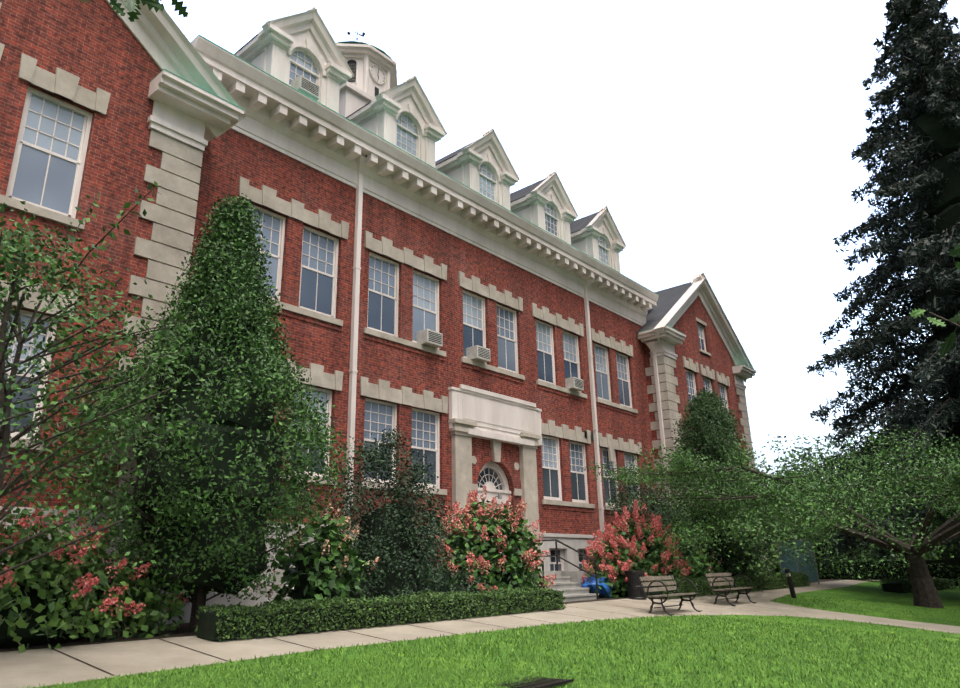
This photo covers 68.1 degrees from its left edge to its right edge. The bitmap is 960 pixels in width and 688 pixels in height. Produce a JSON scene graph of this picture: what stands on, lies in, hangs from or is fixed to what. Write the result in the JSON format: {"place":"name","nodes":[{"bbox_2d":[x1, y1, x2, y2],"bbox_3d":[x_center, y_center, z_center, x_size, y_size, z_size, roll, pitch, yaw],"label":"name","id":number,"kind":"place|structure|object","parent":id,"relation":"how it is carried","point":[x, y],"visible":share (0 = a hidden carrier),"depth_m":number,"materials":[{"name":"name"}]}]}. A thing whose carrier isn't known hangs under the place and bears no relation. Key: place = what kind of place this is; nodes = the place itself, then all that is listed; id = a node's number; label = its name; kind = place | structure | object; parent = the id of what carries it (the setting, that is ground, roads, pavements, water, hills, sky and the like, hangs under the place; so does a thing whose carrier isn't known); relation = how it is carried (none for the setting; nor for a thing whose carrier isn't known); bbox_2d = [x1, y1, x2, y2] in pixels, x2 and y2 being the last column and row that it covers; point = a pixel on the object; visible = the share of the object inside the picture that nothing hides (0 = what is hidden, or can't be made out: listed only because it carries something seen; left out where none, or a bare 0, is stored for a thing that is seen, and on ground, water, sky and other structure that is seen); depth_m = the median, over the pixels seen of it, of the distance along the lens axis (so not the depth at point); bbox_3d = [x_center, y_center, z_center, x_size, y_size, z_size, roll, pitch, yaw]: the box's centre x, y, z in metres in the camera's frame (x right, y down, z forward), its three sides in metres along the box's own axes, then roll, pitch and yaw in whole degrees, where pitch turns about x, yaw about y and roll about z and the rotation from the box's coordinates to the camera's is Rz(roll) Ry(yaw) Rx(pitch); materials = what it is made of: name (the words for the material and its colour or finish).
{"place":"outdoors","nodes":[
{"label":"outdoors","id":0,"kind":"place"},
{"bbox_2d":[79,0,187,21],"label":"oak twig","id":1,"kind":"object","parent":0,"point":[132,6],"visible":1,"depth_m":4.13,"materials":[{"name":"green plant"}]},
{"bbox_2d":[0,0,748,534],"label":"brick walls","id":2,"kind":"structure","parent":0,"point":[92,44],"depth_m":18.80,"materials":[{"name":"red brick"}]},
{"bbox_2d":[0,48,728,592],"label":"window frames","id":3,"kind":"structure","parent":2,"relation":"in","point":[82,146],"depth_m":20.60,"materials":[{"name":"white wood"}]},
{"bbox_2d":[0,373,637,585],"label":"building glass","id":4,"kind":"object","parent":3,"relation":"in","point":[552,476],"visible":0.08,"depth_m":22.54,"materials":[{"name":"grey glass"}]},
{"bbox_2d":[3,52,702,474],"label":"window","id":5,"kind":"structure","parent":3,"relation":"in","point":[47,126],"depth_m":20.38,"materials":[{"name":"grey glass"}]},
{"bbox_2d":[291,75,583,391],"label":"building air conditioners","id":6,"kind":"object","parent":3,"relation":"in","point":[423,337],"visible":0.69,"depth_m":21.50,"materials":[{"name":"beige metal"}]},
{"bbox_2d":[300,267,726,410],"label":"window","id":7,"kind":"structure","parent":3,"relation":"in","point":[308,291],"depth_m":20.66,"materials":[{"name":"grey glass"}]},
{"bbox_2d":[14,84,731,511],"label":"brick reveals","id":8,"kind":"object","parent":2,"relation":"attached to","point":[506,472],"visible":0.27,"depth_m":22.49,"materials":[{"name":"red brick"}]},
{"bbox_2d":[0,0,762,570],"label":"building trim","id":9,"kind":"structure","parent":2,"relation":"attached to","point":[284,120],"depth_m":21.21,"materials":[{"name":"beige stone"}]},
{"bbox_2d":[12,144,608,399],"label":"window","id":10,"kind":"structure","parent":9,"relation":"attached to","point":[30,174],"depth_m":13.56,"materials":[{"name":"grey glass"}]},
{"bbox_2d":[336,43,396,116],"bbox_3d":[-5.840,-10.087,32.836,4.600,6.150,4.600,-16,-23,38],"label":"cupola","id":11,"kind":"object","parent":9,"relation":"on","point":[359,93],"visible":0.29,"depth_m":31.93,"materials":[{"name":"white paint"}]},
{"bbox_2d":[347,31,364,40],"bbox_3d":[-5.939,-14.755,34.320,0.848,0.850,0.848,0,-18,-4],"label":"weather vane","id":12,"kind":"object","parent":11,"relation":"on","point":[357,33],"visible":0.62,"depth_m":34.25,"materials":[{"name":"black metal"}]},
{"bbox_2d":[337,41,391,58],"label":"cupola roof","id":13,"kind":"structure","parent":11,"relation":"attached to","point":[355,42],"depth_m":32.30,"materials":[{"name":"grey metal"}]},
{"bbox_2d":[371,66,383,82],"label":"clock faces","id":14,"kind":"object","parent":11,"relation":"attached to","point":[374,72],"depth_m":32.45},
{"bbox_2d":[150,35,755,370],"bbox_3d":[0.729,-3.818,24.767,1.850,1.950,42.340,-16,-23,38],"label":"building copper flashing","id":15,"kind":"object","parent":9,"relation":"attached to","point":[384,140],"visible":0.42,"depth_m":20.00,"materials":[{"name":"green metal"}]},
{"bbox_2d":[246,63,724,476],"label":"window blinds","id":16,"kind":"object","parent":9,"relation":"attached to","point":[267,219],"visible":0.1,"depth_m":20.56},
{"bbox_2d":[235,34,691,332],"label":"slate roof","id":17,"kind":"structure","parent":2,"relation":"on","point":[668,299],"depth_m":33.00,"materials":[{"name":"grey stone"}]},
{"bbox_2d":[344,155,670,539],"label":"building downpipes","id":18,"kind":"object","parent":2,"relation":"attached to","point":[362,168],"visible":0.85,"depth_m":20.59,"materials":[{"name":"white metal"}]},
{"bbox_2d":[0,506,769,630],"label":"building foundation","id":19,"kind":"object","parent":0,"point":[576,541],"visible":0.1,"depth_m":15.74,"materials":[{"name":"beige stone"}]},
{"bbox_2d":[301,59,582,387],"bbox_3d":[-3.905,-5.973,28.243,10.112,15.530,14.490,-16,-23,38],"label":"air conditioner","id":20,"kind":"object","parent":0,"point":[351,64],"visible":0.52,"depth_m":23.17,"materials":[{"name":"grey metal"}]},
{"bbox_2d":[0,580,959,687],"bbox_3d":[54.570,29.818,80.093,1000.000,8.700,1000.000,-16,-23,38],"label":"lawn","id":21,"kind":"structure","parent":0,"point":[872,592],"depth_m":11.96,"materials":[{"name":"green plant"}]},
{"bbox_2d":[258,480,378,605],"bbox_3d":[-3.070,4.109,13.858,2.365,2.947,1.816,6,-19,-21],"label":"flowering bush","id":22,"kind":"object","parent":21,"relation":"on","point":[316,575],"visible":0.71,"depth_m":13.65,"materials":[{"name":"green plant"}]},
{"bbox_2d":[0,579,846,650],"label":"planting bed","id":23,"kind":"object","parent":21,"relation":"on","point":[184,627],"depth_m":11.38,"materials":[{"name":"soil"}]},
{"bbox_2d":[0,504,188,652],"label":"hydrangea shrub","id":24,"kind":"object","parent":23,"relation":"on","point":[48,604],"visible":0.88,"depth_m":10.25,"materials":[{"name":"green plant"}]},
{"bbox_2d":[0,181,216,593],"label":"crabapple tree","id":25,"kind":"object","parent":23,"relation":"on","point":[23,269],"depth_m":9.32,"materials":[{"name":"green plant"}]},
{"bbox_2d":[29,192,360,631],"bbox_3d":[-4.737,0.856,13.128,5.385,8.315,5.266,-16,-23,38],"label":"hornbeam tree","id":26,"kind":"object","parent":23,"relation":"on","point":[223,492],"visible":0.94,"depth_m":12.13,"materials":[{"name":"green plant"}]},
{"bbox_2d":[195,586,566,641],"bbox_3d":[-1.197,5.356,14.525,0.776,0.611,9.458,-16,-23,38],"label":"boxwood hedge","id":27,"kind":"object","parent":23,"relation":"on","point":[231,621],"visible":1,"depth_m":13.02,"materials":[{"name":"green plant"}]},
{"bbox_2d":[317,426,466,601],"bbox_3d":[-2.054,4.306,16.395,3.200,4.733,4.292,-30,-33,56],"label":"holly shrub","id":28,"kind":"object","parent":23,"relation":"on","point":[390,535],"visible":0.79,"depth_m":15.94,"materials":[{"name":"green plant"}]},
{"bbox_2d":[420,486,556,592],"bbox_3d":[-0.093,5.299,18.407,2.893,3.364,4.564,-16,-23,38],"label":"flowering bush","id":29,"kind":"object","parent":23,"relation":"on","point":[483,538],"visible":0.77,"depth_m":17.96,"materials":[{"name":"pink plant"}]},
{"bbox_2d":[581,574,610,597],"bbox_3d":[3.579,7.508,22.019,0.944,0.727,1.752,-5,-18,11],"label":"blue tarp bundle","id":30,"kind":"object","parent":23,"relation":"on","point":[604,590],"visible":0.5,"depth_m":21.43,"materials":[{"name":"blue plastic"}]},
{"bbox_2d":[678,540,724,578],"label":"mixed shrub","id":31,"kind":"object","parent":23,"relation":"on","point":[695,574],"visible":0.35,"depth_m":25.89,"materials":[{"name":"green plant"}]},
{"bbox_2d":[652,386,782,581],"bbox_3d":[9.539,5.537,28.211,5.219,7.955,4.984,-16,-23,38],"label":"hornbeam tree","id":32,"kind":"object","parent":23,"relation":"on","point":[711,417],"visible":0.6,"depth_m":27.55,"materials":[{"name":"green plant"}]},
{"bbox_2d":[431,565,489,597],"bbox_3d":[-0.422,5.712,16.669,1.472,1.118,2.001,-16,-23,38],"label":"shrub","id":33,"kind":"object","parent":21,"relation":"on","point":[465,588],"visible":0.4,"depth_m":16.37,"materials":[{"name":"green plant"}]},
{"bbox_2d":[494,675,573,687],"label":"drain grate","id":34,"kind":"object","parent":21,"relation":"on","point":[542,682],"visible":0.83,"depth_m":9.21,"materials":[{"name":"black metal"}]},
{"bbox_2d":[513,571,598,601],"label":"entrance steps","id":35,"kind":"structure","parent":21,"relation":"on","point":[569,583],"depth_m":21.09,"materials":[{"name":"concrete"}]},
{"bbox_2d":[532,539,598,598],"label":"step railings","id":36,"kind":"object","parent":35,"relation":"on","point":[575,550],"visible":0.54,"depth_m":21.65,"materials":[{"name":"black metal"}]},
{"bbox_2d":[582,499,691,598],"bbox_3d":[5.024,6.887,23.705,3.032,3.407,5.894,-16,-23,38],"label":"flowering bush","id":37,"kind":"object","parent":21,"relation":"on","point":[615,553],"visible":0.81,"depth_m":22.77,"materials":[{"name":"pink plant"}]},
{"bbox_2d":[607,466,695,576],"bbox_3d":[6.173,7.102,26.233,3.154,5.107,5.295,-16,-23,38],"label":"holly shrub","id":38,"kind":"object","parent":21,"relation":"on","point":[653,509],"visible":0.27,"depth_m":25.91,"materials":[{"name":"green plant"}]},
{"bbox_2d":[646,571,809,598],"bbox_3d":[9.846,8.995,26.787,0.778,0.668,13.848,-16,-23,38],"label":"boxwood hedge","id":39,"kind":"object","parent":21,"relation":"on","point":[762,582],"visible":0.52,"depth_m":26.07,"materials":[{"name":"green plant"}]},
{"bbox_2d":[744,531,776,574],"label":"arborvitae shrub","id":40,"kind":"object","parent":21,"relation":"on","point":[770,567],"visible":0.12,"depth_m":29.76,"materials":[{"name":"green plant"}]},
{"bbox_2d":[754,446,777,483],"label":"tree","id":41,"kind":"object","parent":21,"relation":"on","point":[760,466],"visible":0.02,"depth_m":51.85,"materials":[{"name":"green plant"}]},
{"bbox_2d":[579,424,959,607],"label":"cherry tree","id":42,"kind":"object","parent":21,"relation":"on","point":[790,510],"visible":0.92,"depth_m":22.91,"materials":[{"name":"green plant"}]},
{"bbox_2d":[767,527,798,573],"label":"shrub","id":43,"kind":"object","parent":21,"relation":"on","point":[777,569],"visible":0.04,"depth_m":38.39,"materials":[{"name":"green plant"}]},
{"bbox_2d":[784,568,796,597],"bbox_3d":[10.937,8.454,25.035,0.341,1.060,0.180,10,-21,-31],"label":"bollard light","id":44,"kind":"object","parent":21,"relation":"on","point":[790,582],"visible":0.98,"depth_m":24.98,"materials":[{"name":"black metal"}]},
{"bbox_2d":[764,416,873,550],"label":"tree","id":45,"kind":"object","parent":21,"relation":"on","point":[809,450],"visible":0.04,"depth_m":59.95,"materials":[{"name":"green plant"}]},
{"bbox_2d":[763,439,890,562],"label":"tree","id":46,"kind":"object","parent":21,"relation":"on","point":[822,542],"visible":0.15,"depth_m":42.36,"materials":[{"name":"green plant"}]},
{"bbox_2d":[805,0,959,570],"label":"spruce tree","id":47,"kind":"object","parent":21,"relation":"on","point":[922,158],"visible":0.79,"depth_m":31.48,"materials":[{"name":"green plant"}]},
{"bbox_2d":[833,423,939,560],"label":"tree","id":48,"kind":"object","parent":21,"relation":"on","point":[893,556],"visible":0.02,"depth_m":47.11,"materials":[{"name":"green plant"}]},
{"bbox_2d":[816,556,959,588],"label":"hedge","id":49,"kind":"object","parent":21,"relation":"on","point":[948,569],"visible":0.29,"depth_m":37.70,"materials":[{"name":"green plant"}]},
{"bbox_2d":[879,577,955,592],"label":"hedge","id":50,"kind":"object","parent":21,"relation":"on","point":[901,585],"visible":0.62,"depth_m":31.13,"materials":[{"name":"green plant"}]},
{"bbox_2d":[886,448,959,587],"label":"tree","id":51,"kind":"object","parent":21,"relation":"on","point":[948,554],"visible":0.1,"depth_m":38.77,"materials":[{"name":"green plant"}]},
{"bbox_2d":[0,580,959,687],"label":"paved path","id":52,"kind":"structure","parent":0,"point":[37,667],"depth_m":11.83,"materials":[{"name":"concrete"}]},
{"bbox_2d":[624,570,646,598],"bbox_3d":[4.720,7.282,21.507,0.680,0.820,0.680,-16,-23,38],"label":"litter bin","id":53,"kind":"object","parent":52,"relation":"on","point":[635,589],"visible":0.94,"depth_m":21.30,"materials":[{"name":"black metal"}]},
{"bbox_2d":[639,574,699,615],"bbox_3d":[4.969,6.486,18.438,0.810,0.954,1.830,-16,-23,38],"label":"park bench","id":54,"kind":"object","parent":52,"relation":"on","point":[655,580],"visible":0.9,"depth_m":18.49,"materials":[{"name":"brown wood"}]},
{"bbox_2d":[705,571,756,605],"bbox_3d":[7.666,7.435,21.654,0.810,0.954,1.830,-16,-23,38],"label":"park bench","id":55,"kind":"object","parent":52,"relation":"on","point":[720,578],"visible":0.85,"depth_m":21.69,"materials":[{"name":"brown wood"}]},
{"bbox_2d":[777,539,819,583],"bbox_3d":[15.714,10.757,35.197,0.112,2.110,3.326,1,-18,-7],"label":"fence windscreen","id":56,"kind":"object","parent":52,"relation":"on","point":[811,574],"visible":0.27,"depth_m":34.98,"materials":[{"name":"teal fabric"}]},
{"bbox_2d":[159,0,959,515],"label":"sky","id":57,"kind":"structure","parent":0,"point":[718,138],"materials":[{"name":"white"}]},
{"bbox_2d":[910,295,959,363],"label":"oak twig","id":58,"kind":"object","parent":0,"point":[947,344],"visible":1,"depth_m":4.95,"materials":[{"name":"green plant"}]},
{"bbox_2d":[949,244,959,268],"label":"leaves","id":59,"kind":"object","parent":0,"point":[954,252],"visible":1,"depth_m":4.55,"materials":[{"name":"green plant"}]}
]}

